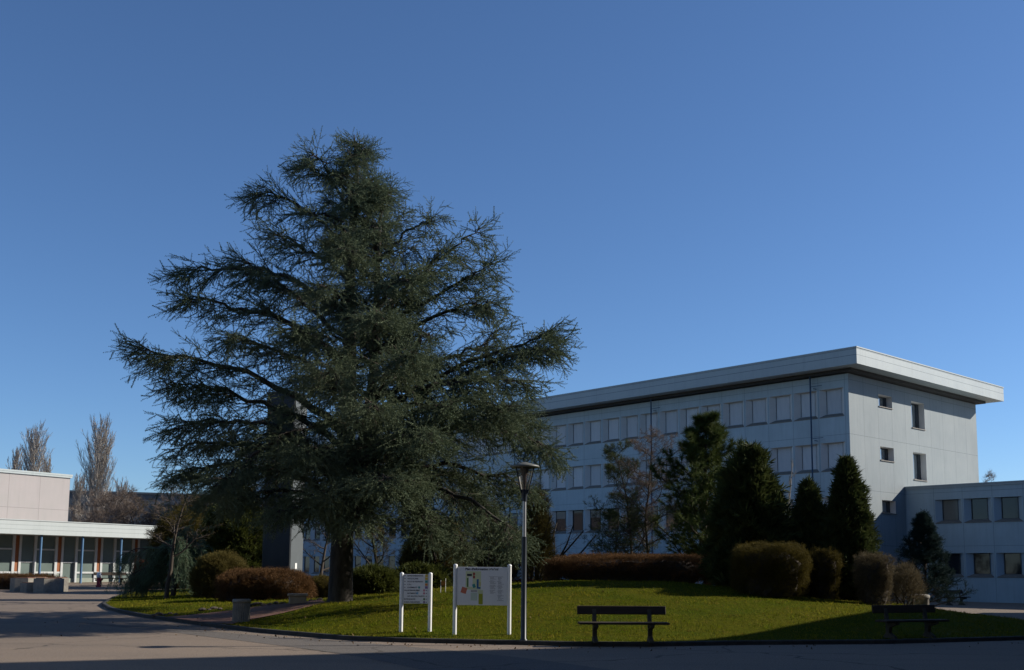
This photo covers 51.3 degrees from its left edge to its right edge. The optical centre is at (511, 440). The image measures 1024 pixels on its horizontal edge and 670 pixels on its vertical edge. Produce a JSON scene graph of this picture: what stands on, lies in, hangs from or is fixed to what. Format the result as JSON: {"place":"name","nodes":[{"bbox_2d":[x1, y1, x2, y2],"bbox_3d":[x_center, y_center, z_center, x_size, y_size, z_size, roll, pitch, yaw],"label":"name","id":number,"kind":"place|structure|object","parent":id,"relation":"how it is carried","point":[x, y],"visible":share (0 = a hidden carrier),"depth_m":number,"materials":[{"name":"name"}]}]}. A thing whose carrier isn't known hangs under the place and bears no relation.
{"place":"outdoors","nodes":[
{"label":"outdoors","id":0,"kind":"place"},
{"bbox_2d":[169,600,324,623],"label":"earth path","id":1,"kind":"structure","parent":0,"point":[224,617],"depth_m":32.05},
{"bbox_2d":[287,593,307,603],"bbox_3d":[-6.678,4.936,33.241,0.630,0.315,0.540,2,-7,-12],"label":"stone seat","id":2,"kind":"object","parent":1,"relation":"on","point":[294,598],"visible":0.93,"depth_m":33.02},
{"bbox_2d":[76,622,608,669],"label":"road","id":3,"kind":"structure","parent":0,"point":[425,658],"depth_m":20.83,"materials":[{"name":"asphalt"}]},
{"bbox_2d":[0,575,1023,669],"bbox_3d":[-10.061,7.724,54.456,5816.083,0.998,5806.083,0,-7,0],"label":"ground","id":4,"kind":"structure","parent":0,"point":[25,644],"depth_m":21.98,"materials":[{"name":"grey concrete"}]},
{"bbox_2d":[5,447,23,469],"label":"poplar","id":5,"kind":"object","parent":4,"relation":"on","point":[16,456],"visible":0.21,"depth_m":135.35,"materials":[{"name":"brown plant"}]},
{"bbox_2d":[10,577,33,591],"bbox_3d":[-24.960,7.373,54.484,1.198,0.730,1.198,0,-7,0],"label":"concrete planter","id":6,"kind":"object","parent":4,"relation":"on","point":[15,582],"visible":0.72,"depth_m":54.02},
{"bbox_2d":[20,582,32,591],"bbox_3d":[-24.094,7.403,53.676,1.159,0.510,1.159,2,-7,-10],"label":"concrete planter","id":7,"kind":"object","parent":4,"relation":"on","point":[26,586],"visible":0.42,"depth_m":53.18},
{"bbox_2d":[0,572,65,589],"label":"hedge","id":8,"kind":"object","parent":4,"relation":"on","point":[5,580],"visible":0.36,"depth_m":57.07,"materials":[{"name":"brown plant"}]},
{"bbox_2d":[16,421,52,471],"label":"poplar","id":9,"kind":"object","parent":4,"relation":"on","point":[33,448],"visible":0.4,"depth_m":130.25,"materials":[{"name":"brown plant"}]},
{"bbox_2d":[0,468,72,521],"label":"sports hall","id":10,"kind":"structure","parent":4,"relation":"on","point":[29,495],"depth_m":75.56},
{"bbox_2d":[33,578,63,592],"bbox_3d":[-23.140,7.248,53.292,1.391,0.750,1.391,3,-7,-20],"label":"concrete planter","id":11,"kind":"object","parent":4,"relation":"on","point":[48,585],"visible":0.9,"depth_m":52.80,"materials":[{"name":"concrete"}]},
{"bbox_2d":[50,577,68,591],"bbox_3d":[-23.341,7.419,54.883,1.063,0.750,1.063,6,-9,-40],"label":"concrete planter","id":12,"kind":"object","parent":4,"relation":"on","point":[66,581],"visible":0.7,"depth_m":54.71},
{"bbox_2d":[69,472,86,521],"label":"poplar","id":13,"kind":"object","parent":4,"relation":"on","point":[77,492],"visible":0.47,"depth_m":139.79,"materials":[{"name":"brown plant"}]},
{"bbox_2d":[0,518,156,582],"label":"classroom pavilion","id":14,"kind":"structure","parent":4,"relation":"on","point":[80,552],"depth_m":70.37,"materials":[{"name":"white paint"}]},
{"bbox_2d":[0,535,12,573],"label":"window","id":15,"kind":"structure","parent":14,"relation":"in","point":[6,548],"depth_m":67.58,"materials":[{"name":"grey glass"}]},
{"bbox_2d":[10,535,54,575],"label":"window","id":16,"kind":"structure","parent":14,"relation":"in","point":[25,551],"depth_m":69.02,"materials":[{"name":"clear glass"}]},
{"bbox_2d":[53,537,94,582],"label":"window","id":17,"kind":"structure","parent":14,"relation":"in","point":[67,553],"depth_m":71.49,"materials":[{"name":"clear glass"}]},
{"bbox_2d":[93,538,131,581],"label":"window","id":18,"kind":"structure","parent":14,"relation":"in","point":[107,550],"depth_m":73.75,"materials":[{"name":"grey glass"}]},
{"bbox_2d":[131,539,151,565],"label":"window","id":19,"kind":"structure","parent":14,"relation":"in","point":[136,543],"depth_m":75.82,"materials":[{"name":"grey glass"}]},
{"bbox_2d":[69,491,120,521],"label":"bare tree","id":20,"kind":"object","parent":4,"relation":"on","point":[76,512],"visible":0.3,"depth_m":111.27,"materials":[{"name":"brown plant"}]},
{"bbox_2d":[75,413,117,522],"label":"poplar","id":21,"kind":"object","parent":4,"relation":"on","point":[96,477],"visible":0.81,"depth_m":120.31,"materials":[{"name":"brown plant"}]},
{"bbox_2d":[95,572,101,586],"bbox_3d":[-24.187,8.198,62.444,0.392,0.960,0.298,-4,-8,32],"label":"fire hydrant","id":22,"kind":"object","parent":4,"relation":"on","point":[98,576],"visible":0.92,"depth_m":62.36,"materials":[{"name":"metal"}]},
{"bbox_2d":[73,495,134,523],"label":"bare tree","id":23,"kind":"object","parent":4,"relation":"on","point":[102,515],"visible":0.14,"depth_m":108.95,"materials":[{"name":"brown plant"}]},
{"bbox_2d":[94,572,126,584],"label":"park bench","id":24,"kind":"object","parent":4,"relation":"on","point":[108,573],"visible":0.58,"depth_m":65.98,"materials":[{"name":"brown wood"}]},
{"bbox_2d":[71,484,164,523],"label":"bare tree","id":25,"kind":"object","parent":4,"relation":"on","point":[108,501],"visible":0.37,"depth_m":103.48,"materials":[{"name":"brown plant"}]},
{"bbox_2d":[114,478,130,521],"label":"poplar","id":26,"kind":"object","parent":4,"relation":"on","point":[122,489],"visible":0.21,"depth_m":149.78,"materials":[{"name":"brown plant"}]},
{"bbox_2d":[90,493,159,525],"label":"bare tree","id":27,"kind":"object","parent":4,"relation":"on","point":[117,510],"visible":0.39,"depth_m":99.55,"materials":[{"name":"brown plant"}]},
{"bbox_2d":[68,490,208,524],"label":"office block","id":28,"kind":"structure","parent":4,"relation":"on","point":[147,495],"depth_m":165.85,"materials":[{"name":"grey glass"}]},
{"bbox_2d":[126,557,152,591],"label":"shrub","id":29,"kind":"object","parent":4,"relation":"on","point":[137,572],"visible":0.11,"depth_m":55.17,"materials":[{"name":"green plant"}]},
{"bbox_2d":[128,484,206,525],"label":"bare tree","id":30,"kind":"object","parent":4,"relation":"on","point":[167,499],"visible":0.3,"depth_m":100.50,"materials":[{"name":"brown plant"}]},
{"bbox_2d":[144,504,202,588],"bbox_3d":[-19.034,6.262,61.710,4.395,5.151,4.752,0,-7,0],"label":"shrub","id":31,"kind":"object","parent":4,"relation":"on","point":[170,535],"visible":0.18,"depth_m":60.58,"materials":[{"name":"green plant"}]},
{"bbox_2d":[146,497,207,541],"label":"bare tree","id":32,"kind":"object","parent":4,"relation":"on","point":[180,504],"visible":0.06,"depth_m":63.68,"materials":[{"name":"brown plant"}]},
{"bbox_2d":[262,391,306,571],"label":"concrete tower","id":33,"kind":"structure","parent":4,"relation":"on","point":[281,550],"depth_m":46.34,"materials":[{"name":"grey concrete"}]},
{"bbox_2d":[510,462,538,639],"bbox_3d":[0.273,2.549,24.169,0.690,4.116,0.690,0,-7,0],"label":"street lamp","id":34,"kind":"object","parent":4,"relation":"on","point":[524,467],"visible":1,"depth_m":24.14,"materials":[{"name":"metal"}]},
{"bbox_2d":[102,588,1023,646],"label":"kerb","id":35,"kind":"structure","parent":4,"relation":"on","point":[599,643],"depth_m":24.73,"materials":[{"name":"concrete"}]},
{"bbox_2d":[236,346,1003,600],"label":"school building","id":36,"kind":"structure","parent":4,"relation":"on","point":[894,426],"depth_m":70.18,"materials":[{"name":"white concrete"}]},
{"bbox_2d":[540,470,549,490],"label":"window","id":37,"kind":"structure","parent":36,"relation":"in","point":[545,479],"depth_m":82.82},
{"bbox_2d":[551,469,565,490],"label":"window","id":38,"kind":"structure","parent":36,"relation":"in","point":[559,486],"depth_m":81.58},
{"bbox_2d":[554,425,565,447],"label":"window","id":39,"kind":"structure","parent":36,"relation":"in","point":[562,429],"depth_m":81.94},
{"bbox_2d":[555,511,565,533],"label":"window","id":40,"kind":"structure","parent":36,"relation":"in","point":[560,515],"depth_m":81.18,"materials":[{"name":"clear glass"}]},
{"bbox_2d":[567,423,582,446],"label":"window","id":41,"kind":"structure","parent":36,"relation":"in","point":[579,441],"depth_m":80.66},
{"bbox_2d":[567,466,582,489],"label":"window","id":42,"kind":"structure","parent":36,"relation":"in","point":[577,474],"depth_m":80.26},
{"bbox_2d":[567,510,582,533],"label":"window","id":43,"kind":"structure","parent":36,"relation":"in","point":[577,514],"depth_m":79.87,"materials":[{"name":"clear glass"}]},
{"bbox_2d":[585,420,600,444],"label":"window","id":44,"kind":"structure","parent":36,"relation":"in","point":[596,432],"depth_m":79.34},
{"bbox_2d":[585,464,600,488],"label":"window","id":45,"kind":"structure","parent":36,"relation":"in","point":[595,472],"depth_m":78.95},
{"bbox_2d":[585,509,600,532],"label":"window","id":46,"kind":"structure","parent":36,"relation":"in","point":[593,525],"depth_m":78.63,"materials":[{"name":"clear glass"}]},
{"bbox_2d":[602,418,618,442],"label":"window","id":47,"kind":"structure","parent":36,"relation":"in","point":[615,425],"depth_m":78.01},
{"bbox_2d":[602,463,618,487],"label":"window","id":48,"kind":"structure","parent":36,"relation":"in","point":[611,484],"depth_m":77.65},
{"bbox_2d":[621,415,637,440],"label":"window","id":49,"kind":"structure","parent":36,"relation":"in","point":[631,431],"depth_m":76.71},
{"bbox_2d":[641,413,657,437],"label":"window","id":50,"kind":"structure","parent":36,"relation":"in","point":[654,415],"depth_m":75.47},
{"bbox_2d":[659,410,677,436],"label":"window","id":51,"kind":"structure","parent":36,"relation":"in","point":[668,423],"depth_m":74.06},
{"bbox_2d":[661,506,677,530],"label":"window","id":52,"kind":"structure","parent":36,"relation":"in","point":[669,517],"depth_m":73.43,"materials":[{"name":"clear glass"}]},
{"bbox_2d":[680,407,697,433],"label":"window","id":53,"kind":"structure","parent":36,"relation":"in","point":[695,410],"depth_m":72.89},
{"bbox_2d":[707,404,719,423],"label":"window","id":54,"kind":"structure","parent":36,"relation":"in","point":[713,407],"depth_m":71.43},
{"bbox_2d":[724,402,743,428],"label":"window","id":55,"kind":"structure","parent":36,"relation":"in","point":[733,423],"depth_m":70.07,"materials":[{"name":"glass"}]},
{"bbox_2d":[746,398,767,426],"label":"window","id":56,"kind":"structure","parent":36,"relation":"in","point":[761,403],"depth_m":68.75,"materials":[{"name":"glass"}]},
{"bbox_2d":[769,395,791,423],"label":"window","id":57,"kind":"structure","parent":36,"relation":"in","point":[783,413],"depth_m":67.45,"materials":[{"name":"glass"}]},
{"bbox_2d":[772,447,792,474],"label":"window","id":58,"kind":"structure","parent":36,"relation":"in","point":[782,456],"depth_m":67.04,"materials":[{"name":"glass"}]},
{"bbox_2d":[794,392,817,420],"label":"window","id":59,"kind":"structure","parent":36,"relation":"in","point":[804,397],"depth_m":66.16,"materials":[{"name":"glass"}]},
{"bbox_2d":[796,445,818,473],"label":"window","id":60,"kind":"structure","parent":36,"relation":"in","point":[806,460],"depth_m":65.77,"materials":[{"name":"glass"}]},
{"bbox_2d":[819,388,843,418],"bbox_3d":[19.467,-2.245,64.721,0.350,1.745,1.680,7,-9,-42],"label":"window","id":61,"kind":"structure","parent":36,"relation":"in","point":[833,412],"depth_m":64.79,"materials":[{"name":"glass"}]},
{"bbox_2d":[821,442,843,471],"bbox_3d":[19.442,1.015,64.323,0.350,1.745,1.680,7,-9,-42],"label":"window","id":62,"kind":"structure","parent":36,"relation":"in","point":[832,456],"depth_m":64.50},
{"bbox_2d":[878,396,891,408],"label":"window","id":63,"kind":"structure","parent":36,"relation":"in","point":[882,401],"depth_m":67.29,"materials":[{"name":"black glass"}]},
{"bbox_2d":[880,448,894,462],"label":"window","id":64,"kind":"structure","parent":36,"relation":"in","point":[883,452],"depth_m":66.91,"materials":[{"name":"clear glass"}]},
{"bbox_2d":[882,501,896,514],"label":"window","id":65,"kind":"structure","parent":36,"relation":"in","point":[885,504],"depth_m":66.47,"materials":[{"name":"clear glass"}]},
{"bbox_2d":[911,403,925,430],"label":"window","id":66,"kind":"structure","parent":36,"relation":"in","point":[914,407],"depth_m":70.07,"materials":[{"name":"black glass"}]},
{"bbox_2d":[913,453,927,481],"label":"window","id":67,"kind":"structure","parent":36,"relation":"in","point":[916,457],"depth_m":69.68,"materials":[{"name":"black glass"}]},
{"bbox_2d":[892,509,976,605],"bbox_3d":[17.389,5.052,44.615,3.600,4.452,3.441,0,-7,0],"label":"fir","id":68,"kind":"object","parent":4,"relation":"on","point":[921,549],"visible":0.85,"depth_m":44.36,"materials":[{"name":"green plant"}]},
{"bbox_2d":[943,590,970,605],"bbox_3d":[23.624,8.370,56.715,2.000,0.796,0.510,6,-9,-38],"label":"park bench","id":69,"kind":"object","parent":4,"relation":"on","point":[960,593],"visible":0.51,"depth_m":56.95,"materials":[{"name":"brown wood"}]},
{"bbox_2d":[905,480,1023,602],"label":"classroom wing","id":70,"kind":"structure","parent":4,"relation":"on","point":[980,526],"depth_m":63.78,"materials":[{"name":"paint"}]},
{"bbox_2d":[935,499,961,523],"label":"window","id":71,"kind":"structure","parent":70,"relation":"in","point":[950,510],"depth_m":65.50,"materials":[{"name":"grey glass"}]},
{"bbox_2d":[945,553,963,576],"bbox_3d":[26.794,7.611,65.021,0.390,1.445,1.660,7,-9,-42],"label":"window","id":72,"kind":"structure","parent":70,"relation":"in","point":[955,559],"depth_m":64.99,"materials":[{"name":"black glass"}]},
{"bbox_2d":[964,498,991,522],"bbox_3d":[28.035,4.213,64.090,0.390,1.465,1.660,7,-9,-42],"label":"window","id":73,"kind":"structure","parent":70,"relation":"in","point":[979,506],"depth_m":64.19,"materials":[{"name":"grey glass"}]},
{"bbox_2d":[967,553,994,577],"bbox_3d":[28.010,7.459,63.694,0.390,1.445,1.660,7,-9,-42],"label":"window","id":74,"kind":"structure","parent":70,"relation":"in","point":[982,563],"depth_m":63.78,"materials":[{"name":"grey glass"}]},
{"bbox_2d":[994,497,1022,521],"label":"window","id":75,"kind":"structure","parent":70,"relation":"in","point":[1009,505],"depth_m":62.87,"materials":[{"name":"grey glass"}]},
{"bbox_2d":[997,553,1023,577],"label":"window","id":76,"kind":"structure","parent":70,"relation":"in","point":[1012,561],"depth_m":62.47,"materials":[{"name":"grey glass"}]},
{"bbox_2d":[0,0,1023,493],"label":"sky","id":77,"kind":"structure","parent":0,"point":[701,185],"materials":[{"name":"blue"}]},
{"bbox_2d":[105,578,1023,641],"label":"lawn","id":78,"kind":"structure","parent":0,"point":[658,636],"depth_m":28.30,"materials":[{"name":"plant"}]},
{"bbox_2d":[103,526,213,597],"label":"weeping cedar","id":79,"kind":"object","parent":78,"relation":"on","point":[153,571],"visible":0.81,"depth_m":45.41,"materials":[{"name":"green plant"}]},
{"bbox_2d":[136,475,224,598],"bbox_3d":[-13.527,3.934,43.024,3.564,4.960,3.325,4,-8,-25],"label":"bare tree","id":80,"kind":"object","parent":78,"relation":"on","point":[169,575],"visible":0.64,"depth_m":42.77,"materials":[{"name":"brown plant"}]},
{"bbox_2d":[186,547,249,598],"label":"shrub","id":81,"kind":"object","parent":78,"relation":"on","point":[207,569],"visible":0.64,"depth_m":42.83,"materials":[{"name":"green plant"}]},
{"bbox_2d":[194,499,263,569],"bbox_3d":[-14.155,5.306,54.761,4.393,5.379,4.830,0,-7,0],"label":"shrub","id":82,"kind":"object","parent":78,"relation":"on","point":[242,543],"visible":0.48,"depth_m":53.20,"materials":[{"name":"green plant"}]},
{"bbox_2d":[232,599,250,621],"bbox_3d":[-7.666,4.832,30.230,0.522,0.660,0.522,1,-7,-8],"label":"litter bin","id":83,"kind":"object","parent":78,"relation":"on","point":[241,611],"visible":0.95,"depth_m":30.04,"materials":[{"name":"metal"}]},
{"bbox_2d":[211,566,318,601],"bbox_3d":[-9.311,5.428,40.110,4.066,1.520,3.048,0,-7,0],"label":"hedge","id":84,"kind":"object","parent":78,"relation":"on","point":[267,583],"visible":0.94,"depth_m":39.19,"materials":[{"name":"brown plant"}]},
{"bbox_2d":[311,574,328,598],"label":"hedge","id":85,"kind":"object","parent":78,"relation":"on","point":[321,581],"visible":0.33,"depth_m":43.45,"materials":[{"name":"green plant"}]},
{"bbox_2d":[303,521,358,574],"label":"bare tree","id":86,"kind":"object","parent":78,"relation":"on","point":[322,562],"visible":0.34,"depth_m":49.90,"materials":[{"name":"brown plant"}]},
{"bbox_2d":[103,127,585,602],"bbox_3d":[-5.121,-2.593,34.156,13.996,15.703,11.981,-6,-9,43],"label":"cedar tree","id":87,"kind":"object","parent":78,"relation":"on","point":[370,465],"visible":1,"depth_m":32.44,"materials":[{"name":"green plant"}]},
{"bbox_2d":[353,562,399,595],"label":"yew","id":88,"kind":"object","parent":78,"relation":"on","point":[375,578],"visible":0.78,"depth_m":37.77,"materials":[{"name":"green plant"}]},
{"bbox_2d":[353,504,407,564],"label":"bare tree","id":89,"kind":"object","parent":78,"relation":"on","point":[376,551],"visible":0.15,"depth_m":56.58,"materials":[{"name":"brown plant"}]},
{"bbox_2d":[399,572,432,631],"bbox_3d":[-2.339,3.978,25.907,0.802,1.536,0.096,0,-7,5],"label":"direction sign","id":90,"kind":"object","parent":78,"relation":"on","point":[415,588],"visible":0.98,"depth_m":25.92,"materials":[{"name":"white metal"}]},
{"bbox_2d":[391,559,452,588],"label":"yew","id":91,"kind":"object","parent":78,"relation":"on","point":[419,567],"visible":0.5,"depth_m":39.49,"materials":[{"name":"green plant"}]},
{"bbox_2d":[392,517,469,584],"bbox_3d":[-3.475,5.450,47.712,3.932,4.356,3.714,0,-7,0],"label":"shrub","id":92,"kind":"object","parent":78,"relation":"on","point":[408,555],"visible":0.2,"depth_m":46.71,"materials":[{"name":"green plant"}]},
{"bbox_2d":[453,564,511,634],"bbox_3d":[-0.710,3.823,25.323,1.404,1.763,0.110,0,-7,4],"label":"map sign","id":93,"kind":"object","parent":78,"relation":"on","point":[481,585],"visible":0.97,"depth_m":25.34,"materials":[{"name":"white metal"}]},
{"bbox_2d":[464,513,528,580],"bbox_3d":[-0.687,4.775,44.440,3.055,4.200,3.574,3,-7,-22],"label":"shrub","id":94,"kind":"object","parent":78,"relation":"on","point":[515,571],"visible":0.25,"depth_m":44.16,"materials":[{"name":"green plant"}]},
{"bbox_2d":[41,580,1012,651],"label":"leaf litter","id":95,"kind":"object","parent":78,"relation":"on","point":[446,643],"visible":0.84,"depth_m":24.34,"materials":[{"name":"brown plant"}]},
{"bbox_2d":[517,479,593,582],"bbox_3d":[1.462,4.264,45.575,3.629,5.584,2.934,-5,-9,40],"label":"shrub","id":96,"kind":"object","parent":78,"relation":"on","point":[541,523],"visible":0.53,"depth_m":45.31,"materials":[{"name":"green plant"}]},
{"bbox_2d":[534,520,584,576],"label":"bare tree","id":97,"kind":"object","parent":78,"relation":"on","point":[565,541],"visible":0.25,"depth_m":49.74,"materials":[{"name":"brown plant"}]},
{"bbox_2d":[578,502,667,560],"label":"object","id":98,"kind":"object","parent":78,"relation":"on","point":[613,538],"visible":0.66,"depth_m":43.38,"materials":[{"name":"green plant"}]},
{"bbox_2d":[577,606,669,642],"bbox_3d":[2.462,4.082,23.667,2.000,0.796,0.510,1,-7,-3],"label":"park bench","id":99,"kind":"object","parent":78,"relation":"on","point":[649,611],"visible":1,"depth_m":23.86,"materials":[{"name":"brown wood"}]},
{"bbox_2d":[539,551,710,584],"bbox_3d":[4.284,4.460,37.244,6.666,1.283,2.146,0,-7,0],"label":"hedge","id":100,"kind":"object","parent":78,"relation":"on","point":[642,566],"visible":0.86,"depth_m":36.57,"materials":[{"name":"brown plant"}]},
{"bbox_2d":[582,437,668,554],"bbox_3d":[4.900,3.313,45.240,3.291,7.217,5.359,-2,-8,22],"label":"bare tree","id":101,"kind":"object","parent":78,"relation":"on","point":[611,467],"visible":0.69,"depth_m":46.05,"materials":[{"name":"brown plant"}]},
{"bbox_2d":[607,425,688,553],"bbox_3d":[6.054,3.144,45.677,3.961,7.575,4.427,-1,-7,9],"label":"bare tree","id":102,"kind":"object","parent":78,"relation":"on","point":[638,446],"visible":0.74,"depth_m":45.30,"materials":[{"name":"brown plant"}]},
{"bbox_2d":[648,409,791,559],"bbox_3d":[8.452,2.637,43.657,5.953,7.956,5.967,0,-7,0],"label":"pine","id":103,"kind":"object","parent":78,"relation":"on","point":[701,458],"visible":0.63,"depth_m":43.33,"materials":[{"name":"green plant"}]},
{"bbox_2d":[690,439,809,586],"bbox_3d":[8.199,2.700,35.700,4.447,5.596,4.373,0,-7,0],"label":"thuja","id":104,"kind":"object","parent":78,"relation":"on","point":[748,502],"visible":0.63,"depth_m":34.98,"materials":[{"name":"green plant"}]},
{"bbox_2d":[728,539,815,597],"bbox_3d":[7.892,3.946,32.789,2.586,1.872,2.517,0,-7,0],"label":"hedge","id":105,"kind":"object","parent":78,"relation":"on","point":[771,569],"visible":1,"depth_m":31.98,"materials":[{"name":"green plant"}]},
{"bbox_2d":[788,472,827,594],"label":"thuja","id":106,"kind":"object","parent":78,"relation":"on","point":[807,511],"visible":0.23,"depth_m":34.89,"materials":[{"name":"green plant"}]},
{"bbox_2d":[808,545,845,599],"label":"shrub","id":107,"kind":"object","parent":78,"relation":"on","point":[824,576],"visible":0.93,"depth_m":33.05,"materials":[{"name":"green plant"}]},
{"bbox_2d":[814,454,884,600],"bbox_3d":[10.813,3.023,34.644,2.752,5.268,2.976,-2,-7,21],"label":"thuja","id":108,"kind":"object","parent":78,"relation":"on","point":[848,531],"visible":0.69,"depth_m":34.13,"materials":[{"name":"green plant"}]},
{"bbox_2d":[851,551,897,604],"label":"shrub","id":109,"kind":"object","parent":78,"relation":"on","point":[873,582],"visible":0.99,"depth_m":32.19,"materials":[{"name":"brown plant"}]},
{"bbox_2d":[888,560,928,604],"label":"shrub","id":110,"kind":"object","parent":78,"relation":"on","point":[909,585],"visible":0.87,"depth_m":33.99,"materials":[{"name":"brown plant"}]},
{"bbox_2d":[871,605,948,638],"bbox_3d":[9.701,4.413,25.952,2.000,0.796,0.510,4,-8,-24],"label":"park bench","id":111,"kind":"object","parent":78,"relation":"on","point":[924,610],"visible":0.98,"depth_m":26.02,"materials":[{"name":"brown wood"}]},
{"bbox_2d":[910,594,929,604],"bbox_3d":[15.496,6.245,40.557,0.760,0.780,0.760,0,-7,0],"label":"concrete bin","id":112,"kind":"object","parent":78,"relation":"on","point":[926,600],"visible":0.27,"depth_m":40.28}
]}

